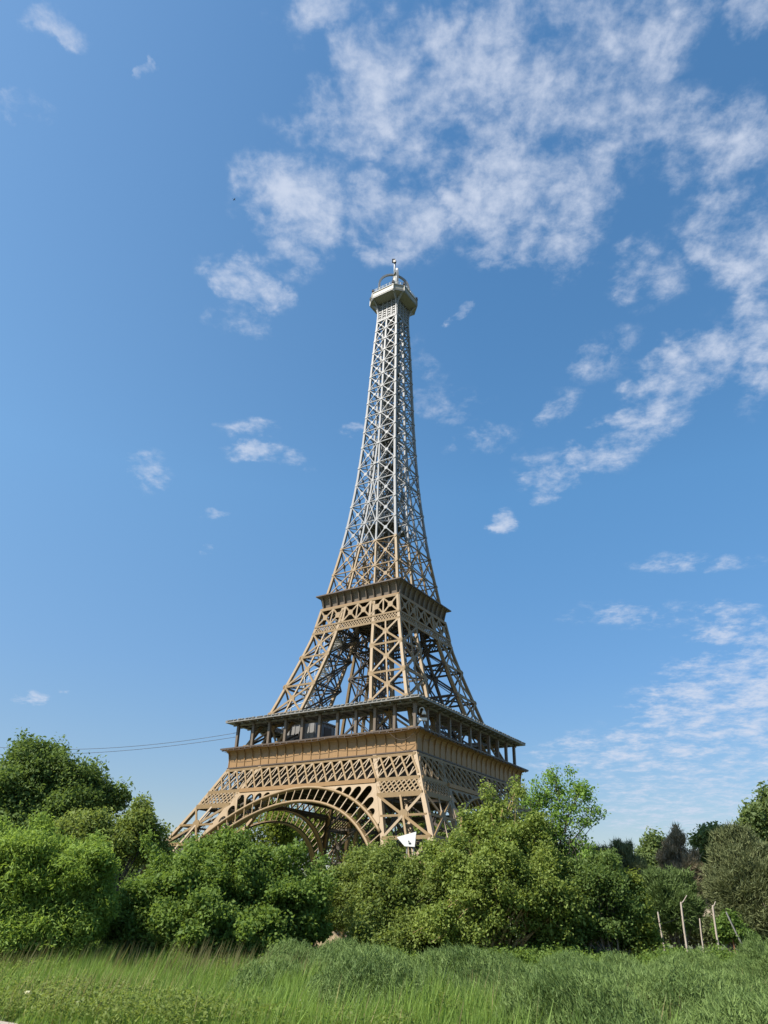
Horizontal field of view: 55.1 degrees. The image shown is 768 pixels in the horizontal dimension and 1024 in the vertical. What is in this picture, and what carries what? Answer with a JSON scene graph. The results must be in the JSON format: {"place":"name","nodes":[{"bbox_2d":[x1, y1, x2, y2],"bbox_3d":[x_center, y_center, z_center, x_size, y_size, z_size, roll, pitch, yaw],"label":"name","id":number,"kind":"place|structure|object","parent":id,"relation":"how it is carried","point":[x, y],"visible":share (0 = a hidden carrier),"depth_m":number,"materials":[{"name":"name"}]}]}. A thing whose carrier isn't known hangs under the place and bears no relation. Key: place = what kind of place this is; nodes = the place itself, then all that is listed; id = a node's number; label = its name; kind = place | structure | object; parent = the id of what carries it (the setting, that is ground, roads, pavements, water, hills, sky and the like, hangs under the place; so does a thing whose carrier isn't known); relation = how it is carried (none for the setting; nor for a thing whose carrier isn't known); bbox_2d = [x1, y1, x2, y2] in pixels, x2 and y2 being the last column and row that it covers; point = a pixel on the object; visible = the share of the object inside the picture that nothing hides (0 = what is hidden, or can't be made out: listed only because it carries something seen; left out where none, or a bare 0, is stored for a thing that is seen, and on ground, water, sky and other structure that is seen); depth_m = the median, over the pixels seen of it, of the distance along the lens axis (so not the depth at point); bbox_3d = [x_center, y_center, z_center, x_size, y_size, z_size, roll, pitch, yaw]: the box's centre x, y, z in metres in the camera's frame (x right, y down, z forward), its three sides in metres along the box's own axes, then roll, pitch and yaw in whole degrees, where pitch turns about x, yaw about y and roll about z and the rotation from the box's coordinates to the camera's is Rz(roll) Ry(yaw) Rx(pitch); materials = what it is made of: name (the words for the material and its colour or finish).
{"place":"outdoors","nodes":[
{"label":"outdoors","id":0,"kind":"place"},
{"bbox_2d":[0,936,317,981],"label":"seed grass","id":1,"kind":"structure","parent":0,"point":[200,956],"depth_m":17.89,"materials":[{"name":"green plant"}]},
{"bbox_2d":[0,923,767,1023],"bbox_3d":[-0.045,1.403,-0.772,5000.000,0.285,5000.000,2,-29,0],"label":"ground","id":2,"kind":"structure","parent":0,"point":[671,946],"depth_m":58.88,"materials":[{"name":"green plant"}]},
{"bbox_2d":[0,808,122,960],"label":"shrub","id":3,"kind":"object","parent":2,"relation":"on","point":[54,888],"visible":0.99,"depth_m":18.77,"materials":[{"name":"green plant"}]},
{"bbox_2d":[0,727,135,831],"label":"tree","id":4,"kind":"object","parent":2,"relation":"on","point":[53,778],"visible":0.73,"depth_m":38.65,"materials":[{"name":"green plant"}]},
{"bbox_2d":[50,791,182,890],"bbox_3d":[-9.884,12.880,26.318,5.154,5.606,2.242,9,-30,-13],"label":"tree","id":5,"kind":"object","parent":2,"relation":"on","point":[123,833],"visible":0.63,"depth_m":26.65,"materials":[{"name":"green plant"}]},
{"bbox_2d":[122,825,201,881],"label":"tree","id":6,"kind":"object","parent":2,"relation":"on","point":[135,870],"depth_m":72.90,"materials":[{"name":"green plant"}]},
{"bbox_2d":[92,823,338,959],"bbox_3d":[-4.856,11.587,22.134,6.979,4.175,5.463,2,-29,0],"label":"shrub","id":7,"kind":"object","parent":2,"relation":"on","point":[227,884],"visible":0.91,"depth_m":21.45,"materials":[{"name":"green plant"}]},
{"bbox_2d":[0,952,501,1023],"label":"weeds","id":8,"kind":"object","parent":2,"relation":"on","point":[163,1008],"visible":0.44,"depth_m":11.28,"materials":[{"name":"green plant"}]},
{"bbox_2d":[234,798,380,881],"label":"tree","id":9,"kind":"object","parent":2,"relation":"on","point":[279,834],"visible":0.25,"depth_m":74.31,"materials":[{"name":"green plant"}]},
{"bbox_2d":[316,931,339,947],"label":"earth bank","id":10,"kind":"structure","parent":2,"relation":"on","point":[333,936],"depth_m":24.79,"materials":[{"name":"beige soil"}]},
{"bbox_2d":[317,835,460,955],"bbox_3d":[0.336,12.751,24.134,5.751,4.472,4.163,2,-29,0],"label":"shrub","id":11,"kind":"object","parent":10,"relation":"on","point":[383,892],"visible":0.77,"depth_m":23.66,"materials":[{"name":"green plant"}]},
{"bbox_2d":[324,902,350,933],"bbox_3d":[-2.152,15.841,28.581,2.586,2.965,2.324,2,-29,0],"label":"shrub","id":12,"kind":"object","parent":2,"relation":"on","point":[335,919],"visible":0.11,"depth_m":28.04,"materials":[{"name":"green plant"}]},
{"bbox_2d":[0,937,761,1023],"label":"grass","id":13,"kind":"structure","parent":2,"relation":"on","point":[421,1009],"depth_m":11.81,"materials":[{"name":"green plant"}]},
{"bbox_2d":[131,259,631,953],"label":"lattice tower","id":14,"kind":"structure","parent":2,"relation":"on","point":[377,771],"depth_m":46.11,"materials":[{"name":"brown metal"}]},
{"bbox_2d":[287,722,335,740],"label":"cabin","id":15,"kind":"object","parent":14,"relation":"on","point":[311,730],"visible":0.24,"depth_m":44.28,"materials":[{"name":"grey metal"}]},
{"bbox_2d":[323,727,331,736],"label":"door","id":16,"kind":"structure","parent":15,"relation":"in","point":[327,732],"depth_m":44.55,"materials":[{"name":"brown metal"}]},
{"bbox_2d":[397,832,415,856],"bbox_3d":[0.893,13.619,29.065,0.848,1.810,0.148,-11,-31,22],"label":"white board","id":17,"kind":"object","parent":14,"relation":"attached to","point":[407,840],"visible":0.79,"depth_m":29.27,"materials":[{"name":"paint"}]},
{"bbox_2d":[417,717,426,722],"bbox_3d":[1.973,10.854,38.332,0.521,0.240,0.200,4,-29,-3],"label":"floodlight","id":18,"kind":"object","parent":14,"relation":"attached to","point":[419,719],"visible":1,"depth_m":38.28,"materials":[{"name":"white paint"}]},
{"bbox_2d":[419,707,425,716],"bbox_3d":[2.007,10.430,38.420,0.397,0.507,0.235,-5,-29,12],"label":"security camera","id":19,"kind":"object","parent":14,"relation":"attached to","point":[423,713],"visible":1,"depth_m":38.31,"materials":[{"name":"white paint"}]},
{"bbox_2d":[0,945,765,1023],"bbox_3d":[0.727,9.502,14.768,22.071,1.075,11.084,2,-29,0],"label":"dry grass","id":20,"kind":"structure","parent":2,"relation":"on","point":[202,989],"depth_m":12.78,"materials":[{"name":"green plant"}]},
{"bbox_2d":[326,811,451,869],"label":"tree","id":21,"kind":"object","parent":2,"relation":"on","point":[417,831],"visible":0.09,"depth_m":77.76,"materials":[{"name":"green plant"}]},
{"bbox_2d":[55,937,748,967],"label":"undergrowth","id":22,"kind":"object","parent":2,"relation":"on","point":[520,952],"visible":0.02,"depth_m":21.17,"materials":[{"name":"green plant"}]},
{"bbox_2d":[410,774,601,950],"bbox_3d":[3.700,11.434,23.274,5.772,6.208,3.714,2,-29,0],"label":"tree","id":23,"kind":"object","parent":2,"relation":"on","point":[498,875],"visible":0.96,"depth_m":22.32,"materials":[{"name":"green plant"}]},
{"bbox_2d":[516,762,610,862],"bbox_3d":[5.981,11.710,24.319,3.137,6.566,1.967,2,-29,0],"label":"sapling","id":24,"kind":"object","parent":2,"relation":"on","point":[540,800],"visible":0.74,"depth_m":24.90,"materials":[{"name":"green plant"}]},
{"bbox_2d":[511,845,662,955],"bbox_3d":[6.162,12.465,22.907,4.742,3.856,2.491,-5,-30,12],"label":"shrub","id":25,"kind":"object","parent":2,"relation":"on","point":[600,877],"visible":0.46,"depth_m":22.47,"materials":[{"name":"green plant"}]},
{"bbox_2d":[579,836,650,877],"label":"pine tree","id":26,"kind":"object","parent":2,"relation":"on","point":[629,857],"visible":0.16,"depth_m":51.74,"materials":[{"name":"green plant"}]},
{"bbox_2d":[609,865,664,958],"bbox_3d":[7.635,12.848,23.108,1.566,3.413,2.442,24,-36,-34],"label":"shrub","id":27,"kind":"object","parent":2,"relation":"on","point":[646,925],"visible":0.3,"depth_m":22.29,"materials":[{"name":"green plant"}]},
{"bbox_2d":[633,826,666,948],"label":"tree","id":28,"kind":"object","parent":2,"relation":"on","point":[650,843],"visible":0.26,"depth_m":61.85,"materials":[{"name":"green plant"}]},
{"bbox_2d":[657,912,664,949],"bbox_3d":[10.598,16.360,27.865,0.180,2.144,0.071,-7,-30,16],"label":"fence post","id":29,"kind":"object","parent":2,"relation":"on","point":[660,927],"visible":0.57,"depth_m":28.15,"materials":[{"name":"concrete"}]},
{"bbox_2d":[639,864,710,949],"bbox_3d":[13.980,19.718,36.157,3.815,4.754,3.958,2,-29,0],"label":"shrub","id":30,"kind":"object","parent":2,"relation":"on","point":[668,891],"visible":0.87,"depth_m":35.50,"materials":[{"name":"green plant"}]},
{"bbox_2d":[654,820,710,948],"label":"pine tree","id":31,"kind":"object","parent":2,"relation":"on","point":[673,851],"visible":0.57,"depth_m":54.19,"materials":[{"name":"green plant"}]},
{"bbox_2d":[680,895,687,951],"bbox_3d":[11.639,16.151,28.162,0.353,2.661,0.085,-12,-32,23],"label":"fence post","id":32,"kind":"object","parent":2,"relation":"on","point":[683,924],"visible":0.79,"depth_m":28.36,"materials":[{"name":"concrete"}]},
{"bbox_2d":[699,918,704,950],"bbox_3d":[12.108,16.464,27.927,0.097,1.841,0.069,-24,-38,38],"label":"fence post","id":33,"kind":"object","parent":2,"relation":"on","point":[701,934],"visible":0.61,"depth_m":28.09,"materials":[{"name":"concrete"}]},
{"bbox_2d":[687,820,732,952],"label":"tree","id":34,"kind":"object","parent":2,"relation":"on","point":[699,841],"visible":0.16,"depth_m":55.71,"materials":[{"name":"green plant"}]},
{"bbox_2d":[659,912,767,951],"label":"shrub","id":35,"kind":"object","parent":2,"relation":"on","point":[706,935],"visible":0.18,"depth_m":39.98,"materials":[{"name":"green plant"}]},
{"bbox_2d":[712,901,718,944],"bbox_3d":[12.268,15.635,26.959,0.216,2.434,0.077,-15,-33,28],"label":"fence post","id":36,"kind":"object","parent":2,"relation":"on","point":[715,927],"visible":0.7,"depth_m":27.21,"materials":[{"name":"concrete"}]},
{"bbox_2d":[696,820,767,945],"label":"tree","id":37,"kind":"object","parent":2,"relation":"on","point":[736,873],"visible":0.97,"depth_m":36.47,"materials":[{"name":"green plant"}]},
{"bbox_2d":[709,907,759,951],"bbox_3d":[14.716,17.872,30.782,1.986,2.405,1.161,-10,-31,20],"label":"shrub","id":38,"kind":"object","parent":2,"relation":"on","point":[726,933],"visible":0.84,"depth_m":30.76,"materials":[{"name":"green plant"}]},
{"bbox_2d":[726,912,742,943],"bbox_3d":[14.679,17.663,30.279,0.775,2.131,0.076,-10,-31,20],"label":"fence post","id":39,"kind":"object","parent":2,"relation":"on","point":[733,926],"visible":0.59,"depth_m":30.59,"materials":[{"name":"grey metal"}]},
{"bbox_2d":[732,781,767,844],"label":"tree","id":40,"kind":"object","parent":2,"relation":"on","point":[754,815],"visible":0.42,"depth_m":51.06,"materials":[{"name":"green plant"}]},
{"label":"utility pole","id":41,"kind":"object","parent":2,"relation":"on","visible":0},
{"bbox_2d":[0,733,232,749],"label":"overhead cable","id":42,"kind":"object","parent":41,"relation":"attached to","point":[143,745],"visible":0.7,"depth_m":46.30,"materials":[{"name":"black metal"}]},
{"bbox_2d":[0,737,233,754],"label":"overhead cable","id":43,"kind":"object","parent":41,"relation":"attached to","point":[146,748],"visible":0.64,"depth_m":46.28,"materials":[{"name":"black metal"}]},
{"bbox_2d":[0,0,767,918],"label":"sky","id":44,"kind":"structure","parent":0,"point":[570,196],"materials":[{"name":"blue"}]}
]}

